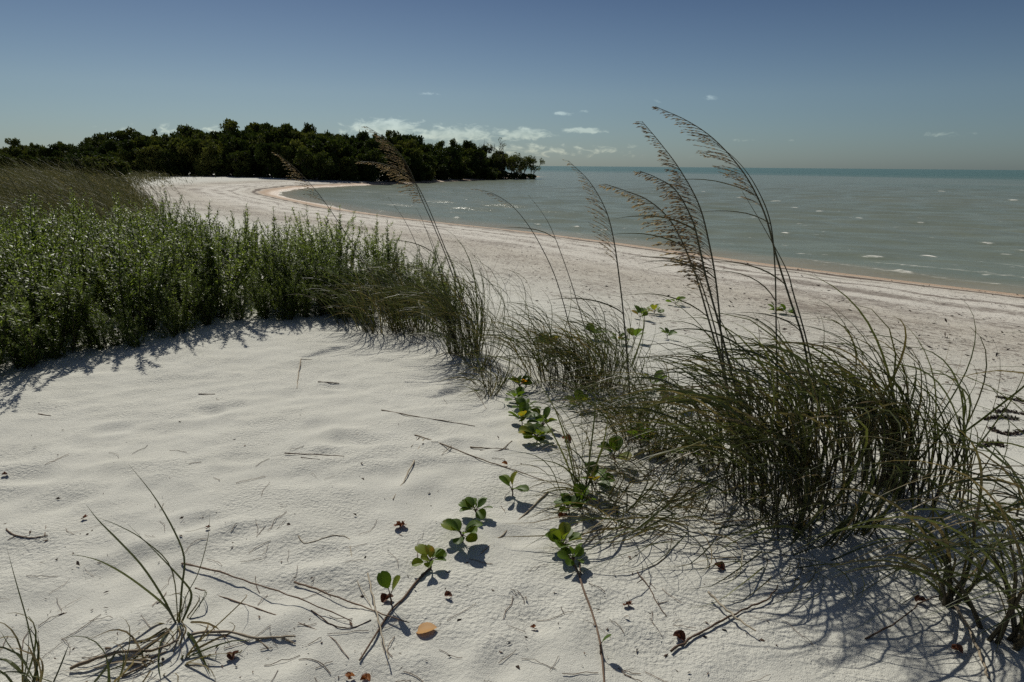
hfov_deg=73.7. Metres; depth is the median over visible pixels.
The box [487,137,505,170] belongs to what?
bare tree
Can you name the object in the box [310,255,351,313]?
leafy shrub
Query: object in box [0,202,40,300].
leafy shrub
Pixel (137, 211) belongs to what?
leafy shrub
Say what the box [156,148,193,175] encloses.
broadleaf tree
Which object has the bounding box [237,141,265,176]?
broadleaf tree
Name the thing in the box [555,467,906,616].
sea oats clump
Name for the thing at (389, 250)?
leafy shrub
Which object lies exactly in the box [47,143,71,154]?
broadleaf tree
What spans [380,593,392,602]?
dead leaf
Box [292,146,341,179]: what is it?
broadleaf tree
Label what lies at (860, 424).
sea oats clump
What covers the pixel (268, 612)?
dry twig
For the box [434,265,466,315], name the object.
leafy shrub
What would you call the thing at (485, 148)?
broadleaf tree
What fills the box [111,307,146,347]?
leafy shrub
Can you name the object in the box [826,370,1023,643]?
sea oats clump
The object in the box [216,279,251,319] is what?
leafy shrub
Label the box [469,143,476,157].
broadleaf tree
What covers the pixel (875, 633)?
dry twig
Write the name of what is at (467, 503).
beach vine
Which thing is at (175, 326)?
leafy shrub
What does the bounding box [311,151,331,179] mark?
broadleaf tree
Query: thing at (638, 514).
sea oats clump
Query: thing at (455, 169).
broadleaf tree
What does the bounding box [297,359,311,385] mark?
dry twig
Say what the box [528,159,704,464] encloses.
sea oats clump
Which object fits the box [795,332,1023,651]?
sea oats clump
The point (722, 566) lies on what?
dead leaf
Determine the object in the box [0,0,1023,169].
sky
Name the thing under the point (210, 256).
leafy shrub
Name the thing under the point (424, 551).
beach vine
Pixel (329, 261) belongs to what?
leafy shrub
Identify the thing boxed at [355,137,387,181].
broadleaf tree
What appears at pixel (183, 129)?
broadleaf tree
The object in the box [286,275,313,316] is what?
leafy shrub
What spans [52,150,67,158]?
broadleaf tree
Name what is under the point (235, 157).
broadleaf tree
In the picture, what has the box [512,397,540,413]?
beach vine
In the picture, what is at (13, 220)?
leafy shrub
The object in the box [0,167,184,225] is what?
dune grass seed heads
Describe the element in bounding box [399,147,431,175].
broadleaf tree
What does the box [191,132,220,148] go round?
broadleaf tree
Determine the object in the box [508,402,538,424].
beach vine
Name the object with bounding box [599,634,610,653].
beach vine
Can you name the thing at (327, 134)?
broadleaf tree
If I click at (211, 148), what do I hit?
broadleaf tree
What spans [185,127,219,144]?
broadleaf tree
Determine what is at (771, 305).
beach vine
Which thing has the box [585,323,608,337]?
beach vine
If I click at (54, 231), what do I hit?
leafy shrub
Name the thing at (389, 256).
leafy shrub
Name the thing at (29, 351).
leafy shrub
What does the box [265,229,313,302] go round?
leafy shrub
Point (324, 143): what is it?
broadleaf tree
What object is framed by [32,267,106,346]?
leafy shrub
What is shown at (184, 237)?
leafy shrub
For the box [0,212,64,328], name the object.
leafy shrub
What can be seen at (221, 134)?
broadleaf tree
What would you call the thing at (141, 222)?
leafy shrub
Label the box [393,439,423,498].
dry twig
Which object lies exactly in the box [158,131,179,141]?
broadleaf tree
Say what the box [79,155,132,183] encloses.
dune bush
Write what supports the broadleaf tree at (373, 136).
on the sand ground at (124, 403)
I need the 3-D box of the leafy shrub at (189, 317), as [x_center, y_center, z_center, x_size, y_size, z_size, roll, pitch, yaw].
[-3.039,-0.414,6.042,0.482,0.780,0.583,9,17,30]
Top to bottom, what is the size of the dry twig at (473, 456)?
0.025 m
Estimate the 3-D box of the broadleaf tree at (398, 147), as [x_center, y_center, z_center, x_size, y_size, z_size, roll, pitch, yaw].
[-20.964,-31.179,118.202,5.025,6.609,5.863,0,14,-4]
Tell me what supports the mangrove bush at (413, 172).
on the sand ground at (124, 403)
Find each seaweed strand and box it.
[975,437,1010,448]
[977,414,1018,420]
[987,426,1023,435]
[992,407,1023,414]
[995,395,1023,401]
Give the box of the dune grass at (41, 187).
[0,144,241,306]
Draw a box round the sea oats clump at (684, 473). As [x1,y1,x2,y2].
[535,342,750,524]
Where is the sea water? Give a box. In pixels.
[279,166,1023,294]
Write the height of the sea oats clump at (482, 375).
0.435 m
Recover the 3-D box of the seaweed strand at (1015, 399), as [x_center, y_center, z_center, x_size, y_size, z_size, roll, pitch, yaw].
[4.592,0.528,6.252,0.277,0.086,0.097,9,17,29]
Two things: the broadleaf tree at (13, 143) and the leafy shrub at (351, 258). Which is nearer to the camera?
the leafy shrub at (351, 258)
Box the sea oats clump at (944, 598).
[793,424,1013,608]
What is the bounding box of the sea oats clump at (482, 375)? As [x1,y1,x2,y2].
[433,329,518,398]
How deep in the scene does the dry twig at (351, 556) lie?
2.76 m
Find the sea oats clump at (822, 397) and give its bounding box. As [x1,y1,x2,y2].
[637,290,881,467]
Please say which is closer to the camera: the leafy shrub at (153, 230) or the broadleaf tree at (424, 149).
the leafy shrub at (153, 230)
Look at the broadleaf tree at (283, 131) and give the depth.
112.15 m
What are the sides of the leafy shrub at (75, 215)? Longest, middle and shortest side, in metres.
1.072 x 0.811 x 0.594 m
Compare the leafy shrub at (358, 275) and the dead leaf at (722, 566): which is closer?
the dead leaf at (722, 566)
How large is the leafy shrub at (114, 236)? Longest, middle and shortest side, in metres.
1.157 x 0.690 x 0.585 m
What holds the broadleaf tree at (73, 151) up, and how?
on the sand ground at (124, 403)
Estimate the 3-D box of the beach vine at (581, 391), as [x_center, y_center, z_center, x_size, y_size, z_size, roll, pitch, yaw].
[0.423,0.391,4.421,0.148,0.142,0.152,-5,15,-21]
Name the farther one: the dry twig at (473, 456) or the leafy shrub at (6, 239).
the leafy shrub at (6, 239)
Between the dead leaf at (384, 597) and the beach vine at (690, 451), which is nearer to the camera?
the dead leaf at (384, 597)
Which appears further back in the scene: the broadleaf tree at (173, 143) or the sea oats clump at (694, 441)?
the broadleaf tree at (173, 143)
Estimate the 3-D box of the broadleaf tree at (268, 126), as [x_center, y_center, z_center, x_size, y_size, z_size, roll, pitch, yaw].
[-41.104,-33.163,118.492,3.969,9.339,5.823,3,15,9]
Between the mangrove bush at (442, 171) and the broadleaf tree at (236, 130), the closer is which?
the broadleaf tree at (236, 130)
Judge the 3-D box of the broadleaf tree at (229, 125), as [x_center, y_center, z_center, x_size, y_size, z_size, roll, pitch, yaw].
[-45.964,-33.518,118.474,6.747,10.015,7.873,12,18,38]
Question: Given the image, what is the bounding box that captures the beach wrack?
[181,195,1023,419]
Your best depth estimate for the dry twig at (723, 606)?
2.37 m
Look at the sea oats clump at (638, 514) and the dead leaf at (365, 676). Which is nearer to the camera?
the dead leaf at (365, 676)
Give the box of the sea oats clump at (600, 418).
[497,343,714,462]
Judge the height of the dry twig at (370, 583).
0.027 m
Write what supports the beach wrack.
on the sand ground at (124, 403)
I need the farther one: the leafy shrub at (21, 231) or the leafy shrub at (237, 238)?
the leafy shrub at (237, 238)
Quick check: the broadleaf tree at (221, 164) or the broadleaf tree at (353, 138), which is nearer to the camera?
the broadleaf tree at (221, 164)
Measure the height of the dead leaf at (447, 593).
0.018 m
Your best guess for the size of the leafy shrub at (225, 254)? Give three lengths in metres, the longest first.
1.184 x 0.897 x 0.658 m
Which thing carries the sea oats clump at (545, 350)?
on the sand ground at (124, 403)
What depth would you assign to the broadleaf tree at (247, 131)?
112.49 m
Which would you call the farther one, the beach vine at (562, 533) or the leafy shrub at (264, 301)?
the leafy shrub at (264, 301)
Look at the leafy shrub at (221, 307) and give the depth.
6.67 m
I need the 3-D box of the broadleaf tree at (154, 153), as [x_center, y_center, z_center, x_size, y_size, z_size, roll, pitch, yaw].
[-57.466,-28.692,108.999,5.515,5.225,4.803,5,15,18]
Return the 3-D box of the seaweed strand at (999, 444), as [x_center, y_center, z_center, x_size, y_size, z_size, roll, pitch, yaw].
[3.138,0.680,4.451,0.328,0.099,0.162,-13,20,-42]
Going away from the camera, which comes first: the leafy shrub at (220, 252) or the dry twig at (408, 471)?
the dry twig at (408, 471)
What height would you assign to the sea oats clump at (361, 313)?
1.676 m
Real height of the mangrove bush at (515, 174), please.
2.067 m
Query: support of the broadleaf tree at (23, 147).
on the sand ground at (124, 403)
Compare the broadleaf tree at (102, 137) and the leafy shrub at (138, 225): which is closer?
the leafy shrub at (138, 225)
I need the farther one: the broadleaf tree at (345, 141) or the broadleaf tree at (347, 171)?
the broadleaf tree at (345, 141)
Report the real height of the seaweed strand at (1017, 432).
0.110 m
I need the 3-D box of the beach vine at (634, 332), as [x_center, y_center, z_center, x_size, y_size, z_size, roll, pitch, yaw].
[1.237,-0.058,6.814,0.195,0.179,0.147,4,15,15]
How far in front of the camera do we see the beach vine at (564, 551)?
2.63 m
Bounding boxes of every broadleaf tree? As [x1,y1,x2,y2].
[1,144,27,152]
[2,138,20,156]
[6,146,37,169]
[17,154,37,171]
[27,142,39,149]
[37,146,55,157]
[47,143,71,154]
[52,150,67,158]
[57,141,78,153]
[60,144,77,154]
[69,149,85,154]
[78,144,108,155]
[81,140,106,147]
[82,131,142,151]
[84,133,108,142]
[103,138,137,160]
[107,151,129,161]
[109,126,135,144]
[114,146,150,174]
[129,135,156,170]
[131,145,170,175]
[142,140,169,150]
[151,123,191,138]
[155,133,176,142]
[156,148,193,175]
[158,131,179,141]
[166,137,194,175]
[176,138,214,175]
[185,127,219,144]
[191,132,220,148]
[193,151,217,176]
[196,141,232,176]
[208,148,234,176]
[216,122,257,143]
[218,125,253,146]
[219,117,264,133]
[220,128,240,146]
[221,131,259,173]
[225,150,254,176]
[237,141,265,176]
[239,128,274,142]
[248,133,290,149]
[254,142,281,177]
[258,123,293,175]
[259,122,278,132]
[272,145,301,178]
[281,138,297,175]
[288,131,321,151]
[289,139,331,178]
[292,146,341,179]
[293,134,322,148]
[301,122,316,132]
[305,129,332,139]
[306,135,343,179]
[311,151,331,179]
[333,133,349,139]
[335,156,359,180]
[336,138,349,176]
[336,143,359,179]
[347,132,368,147]
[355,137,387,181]
[358,154,378,181]
[363,132,385,177]
[376,136,396,176]
[378,160,399,181]
[379,142,410,181]
[380,144,403,153]
[385,130,398,136]
[395,139,418,171]
[396,134,424,145]
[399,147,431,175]
[403,155,430,180]
[418,145,431,152]
[421,150,434,173]
[423,159,437,180]
[426,143,460,177]
[434,138,457,156]
[442,139,472,155]
[446,154,462,179]
[452,157,469,178]
[454,144,487,168]
[468,150,489,178]
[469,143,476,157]
[481,144,492,156]
[486,157,495,176]
[492,151,507,170]
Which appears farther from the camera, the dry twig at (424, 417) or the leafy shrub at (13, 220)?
the leafy shrub at (13, 220)
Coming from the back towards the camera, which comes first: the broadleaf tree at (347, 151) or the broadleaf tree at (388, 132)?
the broadleaf tree at (388, 132)
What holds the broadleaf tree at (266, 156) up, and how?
on the sand ground at (124, 403)
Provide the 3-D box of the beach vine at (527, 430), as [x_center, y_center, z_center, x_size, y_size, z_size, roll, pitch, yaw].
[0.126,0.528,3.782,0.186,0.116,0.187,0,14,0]
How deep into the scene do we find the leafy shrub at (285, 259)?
7.91 m
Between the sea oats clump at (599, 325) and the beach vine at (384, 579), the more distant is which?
the sea oats clump at (599, 325)
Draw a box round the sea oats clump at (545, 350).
[451,189,630,391]
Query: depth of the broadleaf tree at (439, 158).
131.86 m
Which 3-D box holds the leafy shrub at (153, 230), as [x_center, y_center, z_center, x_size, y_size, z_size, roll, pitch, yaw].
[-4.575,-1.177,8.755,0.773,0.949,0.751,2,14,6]
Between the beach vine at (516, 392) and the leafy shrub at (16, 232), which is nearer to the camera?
the beach vine at (516, 392)
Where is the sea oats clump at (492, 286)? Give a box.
[424,268,535,334]
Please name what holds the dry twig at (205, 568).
on the sand ground at (124, 403)
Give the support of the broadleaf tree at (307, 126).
on the sand ground at (124, 403)
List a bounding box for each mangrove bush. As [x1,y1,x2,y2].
[403,168,416,180]
[423,168,434,179]
[434,164,451,179]
[449,167,474,178]
[477,166,500,178]
[496,170,509,178]
[505,171,519,178]
[517,173,527,178]
[527,174,536,178]
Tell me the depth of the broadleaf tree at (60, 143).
116.85 m
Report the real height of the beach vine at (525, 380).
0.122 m
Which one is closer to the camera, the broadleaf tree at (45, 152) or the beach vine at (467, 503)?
the beach vine at (467, 503)
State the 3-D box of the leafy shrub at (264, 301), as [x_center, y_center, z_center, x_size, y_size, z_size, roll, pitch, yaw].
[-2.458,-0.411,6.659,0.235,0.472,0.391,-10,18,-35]
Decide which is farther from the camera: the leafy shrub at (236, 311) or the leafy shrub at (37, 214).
the leafy shrub at (37, 214)
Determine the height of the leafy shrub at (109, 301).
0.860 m
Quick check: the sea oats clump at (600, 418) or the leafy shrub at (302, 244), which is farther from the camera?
the leafy shrub at (302, 244)
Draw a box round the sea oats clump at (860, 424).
[642,106,906,515]
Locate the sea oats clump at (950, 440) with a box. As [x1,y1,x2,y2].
[783,298,1023,509]
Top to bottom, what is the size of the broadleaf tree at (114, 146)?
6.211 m
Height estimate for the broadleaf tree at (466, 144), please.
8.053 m
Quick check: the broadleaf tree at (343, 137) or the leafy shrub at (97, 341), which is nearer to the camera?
the leafy shrub at (97, 341)
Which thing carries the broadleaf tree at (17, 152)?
on the sand ground at (124, 403)
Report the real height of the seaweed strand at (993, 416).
0.097 m
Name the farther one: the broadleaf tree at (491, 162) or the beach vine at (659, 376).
the broadleaf tree at (491, 162)
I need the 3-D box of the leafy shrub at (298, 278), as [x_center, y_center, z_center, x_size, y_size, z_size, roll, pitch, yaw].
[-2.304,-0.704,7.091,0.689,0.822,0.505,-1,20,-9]
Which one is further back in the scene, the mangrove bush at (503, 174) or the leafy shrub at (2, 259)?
the mangrove bush at (503, 174)
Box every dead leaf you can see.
[227,650,238,659]
[345,672,354,678]
[360,672,370,680]
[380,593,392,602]
[394,521,405,526]
[416,622,436,633]
[444,591,451,596]
[558,512,567,517]
[623,601,632,605]
[673,630,685,640]
[714,561,724,569]
[914,595,926,601]
[951,643,962,652]
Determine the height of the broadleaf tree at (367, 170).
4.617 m
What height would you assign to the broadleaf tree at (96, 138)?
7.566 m
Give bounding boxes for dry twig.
[6,527,47,539]
[69,639,178,677]
[181,562,351,621]
[192,630,295,647]
[195,587,348,658]
[285,453,343,458]
[293,581,409,622]
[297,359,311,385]
[298,535,387,664]
[311,610,370,628]
[367,573,389,659]
[381,409,473,425]
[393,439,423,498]
[411,434,542,479]
[470,446,506,448]
[481,491,547,553]
[637,571,666,616]
[670,584,777,651]
[707,591,755,630]
[865,593,946,639]
[952,602,990,678]
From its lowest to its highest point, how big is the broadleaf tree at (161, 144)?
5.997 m
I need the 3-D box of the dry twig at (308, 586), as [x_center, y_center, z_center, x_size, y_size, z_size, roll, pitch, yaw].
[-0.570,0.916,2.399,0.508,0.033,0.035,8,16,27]
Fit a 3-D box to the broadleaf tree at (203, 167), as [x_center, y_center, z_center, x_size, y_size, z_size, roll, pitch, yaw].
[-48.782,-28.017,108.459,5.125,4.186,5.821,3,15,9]
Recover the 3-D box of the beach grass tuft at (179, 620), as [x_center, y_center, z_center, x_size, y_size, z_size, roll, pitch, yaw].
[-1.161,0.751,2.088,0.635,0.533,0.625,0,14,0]
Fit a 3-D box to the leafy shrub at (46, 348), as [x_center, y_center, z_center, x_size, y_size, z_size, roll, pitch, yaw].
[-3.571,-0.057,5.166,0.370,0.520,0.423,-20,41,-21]
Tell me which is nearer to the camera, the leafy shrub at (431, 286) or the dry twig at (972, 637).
the dry twig at (972, 637)
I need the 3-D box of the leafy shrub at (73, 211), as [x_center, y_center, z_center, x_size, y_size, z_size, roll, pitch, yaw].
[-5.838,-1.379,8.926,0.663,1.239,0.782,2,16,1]
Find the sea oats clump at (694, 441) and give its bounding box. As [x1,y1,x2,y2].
[578,288,805,479]
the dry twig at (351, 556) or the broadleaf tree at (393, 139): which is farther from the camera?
the broadleaf tree at (393, 139)
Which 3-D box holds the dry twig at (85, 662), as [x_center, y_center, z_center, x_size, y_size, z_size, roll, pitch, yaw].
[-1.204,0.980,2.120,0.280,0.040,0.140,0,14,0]
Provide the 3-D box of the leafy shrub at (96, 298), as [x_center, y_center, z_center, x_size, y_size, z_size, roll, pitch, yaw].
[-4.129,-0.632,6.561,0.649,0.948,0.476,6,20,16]
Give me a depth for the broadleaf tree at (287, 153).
104.12 m
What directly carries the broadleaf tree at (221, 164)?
on the sand ground at (124, 403)
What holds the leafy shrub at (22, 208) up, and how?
on the sand ground at (124, 403)
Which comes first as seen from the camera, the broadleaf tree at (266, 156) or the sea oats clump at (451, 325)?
the sea oats clump at (451, 325)
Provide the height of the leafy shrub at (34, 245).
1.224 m
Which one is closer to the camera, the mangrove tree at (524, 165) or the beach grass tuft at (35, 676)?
the beach grass tuft at (35, 676)
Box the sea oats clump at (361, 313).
[271,152,456,335]
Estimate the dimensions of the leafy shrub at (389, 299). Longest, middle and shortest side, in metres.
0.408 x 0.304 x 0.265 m
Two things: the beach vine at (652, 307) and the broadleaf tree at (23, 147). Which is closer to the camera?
the beach vine at (652, 307)
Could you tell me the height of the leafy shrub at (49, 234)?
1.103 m
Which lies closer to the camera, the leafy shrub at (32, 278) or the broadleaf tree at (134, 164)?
the leafy shrub at (32, 278)
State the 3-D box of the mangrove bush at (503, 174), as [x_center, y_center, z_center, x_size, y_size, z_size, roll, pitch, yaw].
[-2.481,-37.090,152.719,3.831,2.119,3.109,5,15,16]
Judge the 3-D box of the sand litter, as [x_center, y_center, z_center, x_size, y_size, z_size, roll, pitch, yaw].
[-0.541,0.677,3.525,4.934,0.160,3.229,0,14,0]
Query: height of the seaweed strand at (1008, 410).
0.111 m
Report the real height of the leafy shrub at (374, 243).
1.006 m
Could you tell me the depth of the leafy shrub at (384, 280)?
7.55 m
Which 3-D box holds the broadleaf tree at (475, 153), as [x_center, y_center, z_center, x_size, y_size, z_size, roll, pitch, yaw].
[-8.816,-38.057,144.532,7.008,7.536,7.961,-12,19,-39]
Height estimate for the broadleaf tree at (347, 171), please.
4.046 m
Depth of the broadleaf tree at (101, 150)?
107.53 m
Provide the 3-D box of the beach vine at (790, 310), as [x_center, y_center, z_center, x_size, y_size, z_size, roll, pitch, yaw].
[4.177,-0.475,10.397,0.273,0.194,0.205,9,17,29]
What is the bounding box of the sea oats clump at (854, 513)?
[640,355,967,559]
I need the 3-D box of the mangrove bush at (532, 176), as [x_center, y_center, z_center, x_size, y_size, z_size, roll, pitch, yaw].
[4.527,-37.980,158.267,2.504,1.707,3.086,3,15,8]
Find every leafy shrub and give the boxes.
[0,190,42,224]
[0,193,70,320]
[0,196,27,250]
[0,198,107,322]
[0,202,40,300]
[0,203,33,230]
[0,204,60,266]
[0,209,94,265]
[0,211,48,278]
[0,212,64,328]
[0,213,90,257]
[0,225,16,311]
[0,226,94,339]
[0,246,6,295]
[0,258,60,351]
[0,278,50,368]
[0,280,26,363]
[0,337,7,372]
[1,231,109,352]
[9,204,71,224]
[9,298,70,360]
[22,207,46,236]
[23,188,86,241]
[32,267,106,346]
[36,238,94,287]
[37,214,107,282]
[38,223,110,314]
[39,188,92,228]
[52,232,146,322]
[55,199,96,233]
[55,200,116,251]
[61,210,116,262]
[64,199,127,301]
[64,217,117,245]
[73,297,111,349]
[78,201,196,315]
[80,299,134,345]
[81,201,172,267]
[88,193,179,238]
[95,211,169,302]
[99,191,185,235]
[103,211,176,334]
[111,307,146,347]
[117,212,185,241]
[122,197,186,305]
[126,209,180,271]
[127,191,186,261]
[131,250,219,319]
[134,249,206,332]
[135,287,188,337]
[143,213,221,311]
[145,200,207,266]
[152,208,269,318]
[156,217,213,260]
[161,195,219,242]
[164,230,217,305]
[169,199,249,304]
[173,207,231,270]
[177,221,220,289]
[178,267,220,325]
[185,205,232,254]
[211,222,255,265]
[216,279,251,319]
[218,211,267,298]
[218,219,253,278]
[224,204,297,285]
[237,251,277,313]
[242,228,292,288]
[244,276,271,318]
[250,208,305,307]
[253,234,323,310]
[258,223,278,275]
[260,230,302,271]
[261,237,306,296]
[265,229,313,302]
[266,271,299,320]
[270,262,299,314]
[282,224,318,286]
[283,204,345,301]
[283,207,355,253]
[284,215,317,265]
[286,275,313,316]
[293,229,344,307]
[299,267,331,315]
[310,221,356,295]
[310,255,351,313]
[320,206,370,290]
[320,248,374,313]
[328,281,359,317]
[332,244,399,305]
[352,213,394,286]
[362,220,405,299]
[366,233,405,294]
[370,251,420,299]
[371,261,401,305]
[379,284,402,312]
[387,241,446,300]
[396,250,447,308]
[405,285,419,312]
[413,273,452,310]
[427,261,449,299]
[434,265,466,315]
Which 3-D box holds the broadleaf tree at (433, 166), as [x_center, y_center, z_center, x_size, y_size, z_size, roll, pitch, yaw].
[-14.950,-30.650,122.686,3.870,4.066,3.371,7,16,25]
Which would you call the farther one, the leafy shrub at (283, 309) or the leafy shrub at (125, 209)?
the leafy shrub at (125, 209)
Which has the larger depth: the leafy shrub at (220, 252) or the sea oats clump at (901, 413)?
the leafy shrub at (220, 252)
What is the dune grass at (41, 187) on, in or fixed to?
on the sand ground at (124, 403)
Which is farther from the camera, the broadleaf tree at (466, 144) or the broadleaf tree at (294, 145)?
the broadleaf tree at (466, 144)
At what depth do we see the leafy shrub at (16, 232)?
6.70 m
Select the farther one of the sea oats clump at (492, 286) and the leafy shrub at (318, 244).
the leafy shrub at (318, 244)
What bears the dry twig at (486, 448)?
on the sand ground at (124, 403)
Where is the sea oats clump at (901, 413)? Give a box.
[735,275,976,510]
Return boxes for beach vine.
[359,544,446,660]
[377,571,399,604]
[441,518,482,543]
[458,497,492,518]
[499,471,528,495]
[505,375,531,385]
[505,386,527,403]
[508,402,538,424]
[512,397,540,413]
[519,422,551,442]
[527,406,556,427]
[545,522,604,681]
[554,493,584,514]
[557,543,583,565]
[561,483,595,511]
[568,389,590,404]
[577,461,614,488]
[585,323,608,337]
[597,435,631,462]
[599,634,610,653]
[610,332,627,341]
[625,424,653,447]
[627,328,643,339]
[631,305,650,318]
[645,370,665,387]
[647,304,663,313]
[659,327,676,337]
[665,296,685,305]
[670,440,704,459]
[768,302,784,309]
[777,304,794,313]
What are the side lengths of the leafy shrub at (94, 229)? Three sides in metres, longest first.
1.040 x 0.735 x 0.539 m
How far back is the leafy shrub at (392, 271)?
7.51 m
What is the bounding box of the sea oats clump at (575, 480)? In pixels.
[505,362,675,556]
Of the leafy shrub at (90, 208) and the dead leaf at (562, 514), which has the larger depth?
the leafy shrub at (90, 208)
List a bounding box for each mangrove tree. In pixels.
[487,153,511,170]
[490,153,523,178]
[503,153,533,178]
[515,155,544,173]
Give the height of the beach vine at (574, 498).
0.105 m
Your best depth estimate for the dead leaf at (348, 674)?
2.06 m
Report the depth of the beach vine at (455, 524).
2.77 m
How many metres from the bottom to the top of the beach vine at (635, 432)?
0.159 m
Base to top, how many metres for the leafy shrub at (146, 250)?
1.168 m
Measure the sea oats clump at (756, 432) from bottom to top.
1.775 m
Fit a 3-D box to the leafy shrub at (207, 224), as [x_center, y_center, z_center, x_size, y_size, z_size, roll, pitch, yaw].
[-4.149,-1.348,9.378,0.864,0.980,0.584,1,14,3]
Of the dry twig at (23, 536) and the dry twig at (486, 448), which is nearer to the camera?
the dry twig at (23, 536)
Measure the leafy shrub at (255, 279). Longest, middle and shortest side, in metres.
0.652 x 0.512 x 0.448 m
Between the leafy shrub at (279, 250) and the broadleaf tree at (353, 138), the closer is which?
the leafy shrub at (279, 250)
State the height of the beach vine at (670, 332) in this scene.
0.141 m
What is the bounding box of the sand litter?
[0,390,812,681]
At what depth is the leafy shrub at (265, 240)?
8.99 m
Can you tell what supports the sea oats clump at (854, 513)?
on the sand ground at (124, 403)
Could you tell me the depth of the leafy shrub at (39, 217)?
9.58 m
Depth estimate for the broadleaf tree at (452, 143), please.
143.49 m
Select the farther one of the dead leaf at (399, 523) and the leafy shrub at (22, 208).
the leafy shrub at (22, 208)
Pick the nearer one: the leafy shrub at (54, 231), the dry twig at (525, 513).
the dry twig at (525, 513)
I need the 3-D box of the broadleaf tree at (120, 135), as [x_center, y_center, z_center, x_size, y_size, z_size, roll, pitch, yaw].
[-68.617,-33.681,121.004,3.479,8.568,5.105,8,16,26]
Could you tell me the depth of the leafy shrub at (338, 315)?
6.88 m
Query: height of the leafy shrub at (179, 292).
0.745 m
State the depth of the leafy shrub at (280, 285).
6.79 m
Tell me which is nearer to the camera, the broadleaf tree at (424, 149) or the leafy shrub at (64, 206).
the leafy shrub at (64, 206)
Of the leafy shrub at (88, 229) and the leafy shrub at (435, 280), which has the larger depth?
the leafy shrub at (88, 229)
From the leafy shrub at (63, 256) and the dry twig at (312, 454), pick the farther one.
the leafy shrub at (63, 256)
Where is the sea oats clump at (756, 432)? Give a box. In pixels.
[552,121,922,539]
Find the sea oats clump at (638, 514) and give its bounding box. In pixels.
[505,440,822,583]
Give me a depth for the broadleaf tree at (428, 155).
122.32 m
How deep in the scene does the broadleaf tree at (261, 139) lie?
107.97 m
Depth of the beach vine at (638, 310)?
9.28 m
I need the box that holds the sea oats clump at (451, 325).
[333,126,513,369]
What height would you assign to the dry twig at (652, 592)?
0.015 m
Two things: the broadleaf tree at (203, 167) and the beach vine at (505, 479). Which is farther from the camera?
the broadleaf tree at (203, 167)
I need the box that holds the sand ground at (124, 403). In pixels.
[0,173,1023,681]
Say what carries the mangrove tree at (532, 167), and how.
on the sand ground at (124, 403)
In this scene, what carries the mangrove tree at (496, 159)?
on the sand ground at (124, 403)
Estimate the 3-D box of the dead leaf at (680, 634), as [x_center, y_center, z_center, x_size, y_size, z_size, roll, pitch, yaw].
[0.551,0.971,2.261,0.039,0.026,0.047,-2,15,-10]
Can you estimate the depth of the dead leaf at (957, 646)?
2.22 m
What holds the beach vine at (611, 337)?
on the sand ground at (124, 403)
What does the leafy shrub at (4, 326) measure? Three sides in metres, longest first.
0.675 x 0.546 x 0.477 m
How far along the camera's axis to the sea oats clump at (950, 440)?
3.15 m
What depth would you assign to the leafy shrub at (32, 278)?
5.44 m
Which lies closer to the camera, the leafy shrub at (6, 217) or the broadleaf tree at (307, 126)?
the leafy shrub at (6, 217)
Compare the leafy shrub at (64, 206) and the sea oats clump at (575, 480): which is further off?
the leafy shrub at (64, 206)
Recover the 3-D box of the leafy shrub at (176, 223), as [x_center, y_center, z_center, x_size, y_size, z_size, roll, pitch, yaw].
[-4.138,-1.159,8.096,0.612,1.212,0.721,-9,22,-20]
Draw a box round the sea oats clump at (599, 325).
[496,293,655,396]
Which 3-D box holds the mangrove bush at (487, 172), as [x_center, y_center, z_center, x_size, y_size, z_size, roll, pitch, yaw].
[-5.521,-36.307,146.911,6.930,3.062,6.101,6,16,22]
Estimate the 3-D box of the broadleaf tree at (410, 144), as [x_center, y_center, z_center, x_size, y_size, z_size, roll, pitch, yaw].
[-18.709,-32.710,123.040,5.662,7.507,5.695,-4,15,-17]
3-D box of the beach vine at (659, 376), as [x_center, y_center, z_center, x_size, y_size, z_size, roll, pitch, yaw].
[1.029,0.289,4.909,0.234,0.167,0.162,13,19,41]
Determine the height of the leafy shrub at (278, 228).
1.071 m
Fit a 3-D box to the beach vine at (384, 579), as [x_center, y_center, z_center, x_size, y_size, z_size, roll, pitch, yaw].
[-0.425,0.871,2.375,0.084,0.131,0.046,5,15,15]
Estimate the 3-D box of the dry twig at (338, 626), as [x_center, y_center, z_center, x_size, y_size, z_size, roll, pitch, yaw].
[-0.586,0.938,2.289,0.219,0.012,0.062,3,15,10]
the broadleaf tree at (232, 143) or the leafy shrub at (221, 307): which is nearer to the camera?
the leafy shrub at (221, 307)
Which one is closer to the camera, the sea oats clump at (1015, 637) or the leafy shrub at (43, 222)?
the sea oats clump at (1015, 637)
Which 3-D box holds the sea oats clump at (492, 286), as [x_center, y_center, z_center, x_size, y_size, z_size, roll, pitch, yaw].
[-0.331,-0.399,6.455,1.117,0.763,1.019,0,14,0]
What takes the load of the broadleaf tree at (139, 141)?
on the sand ground at (124, 403)
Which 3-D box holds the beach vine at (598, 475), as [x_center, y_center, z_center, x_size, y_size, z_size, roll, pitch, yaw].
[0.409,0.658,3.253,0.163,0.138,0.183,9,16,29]
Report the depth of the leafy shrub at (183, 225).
7.48 m
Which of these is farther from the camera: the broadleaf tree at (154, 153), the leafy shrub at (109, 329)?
the broadleaf tree at (154, 153)
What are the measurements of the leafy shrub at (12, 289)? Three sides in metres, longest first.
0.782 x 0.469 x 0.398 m
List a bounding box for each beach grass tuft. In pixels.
[0,550,133,681]
[67,465,246,681]
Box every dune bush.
[0,153,20,173]
[30,156,70,174]
[65,151,116,173]
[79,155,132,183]
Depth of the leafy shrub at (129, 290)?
5.96 m

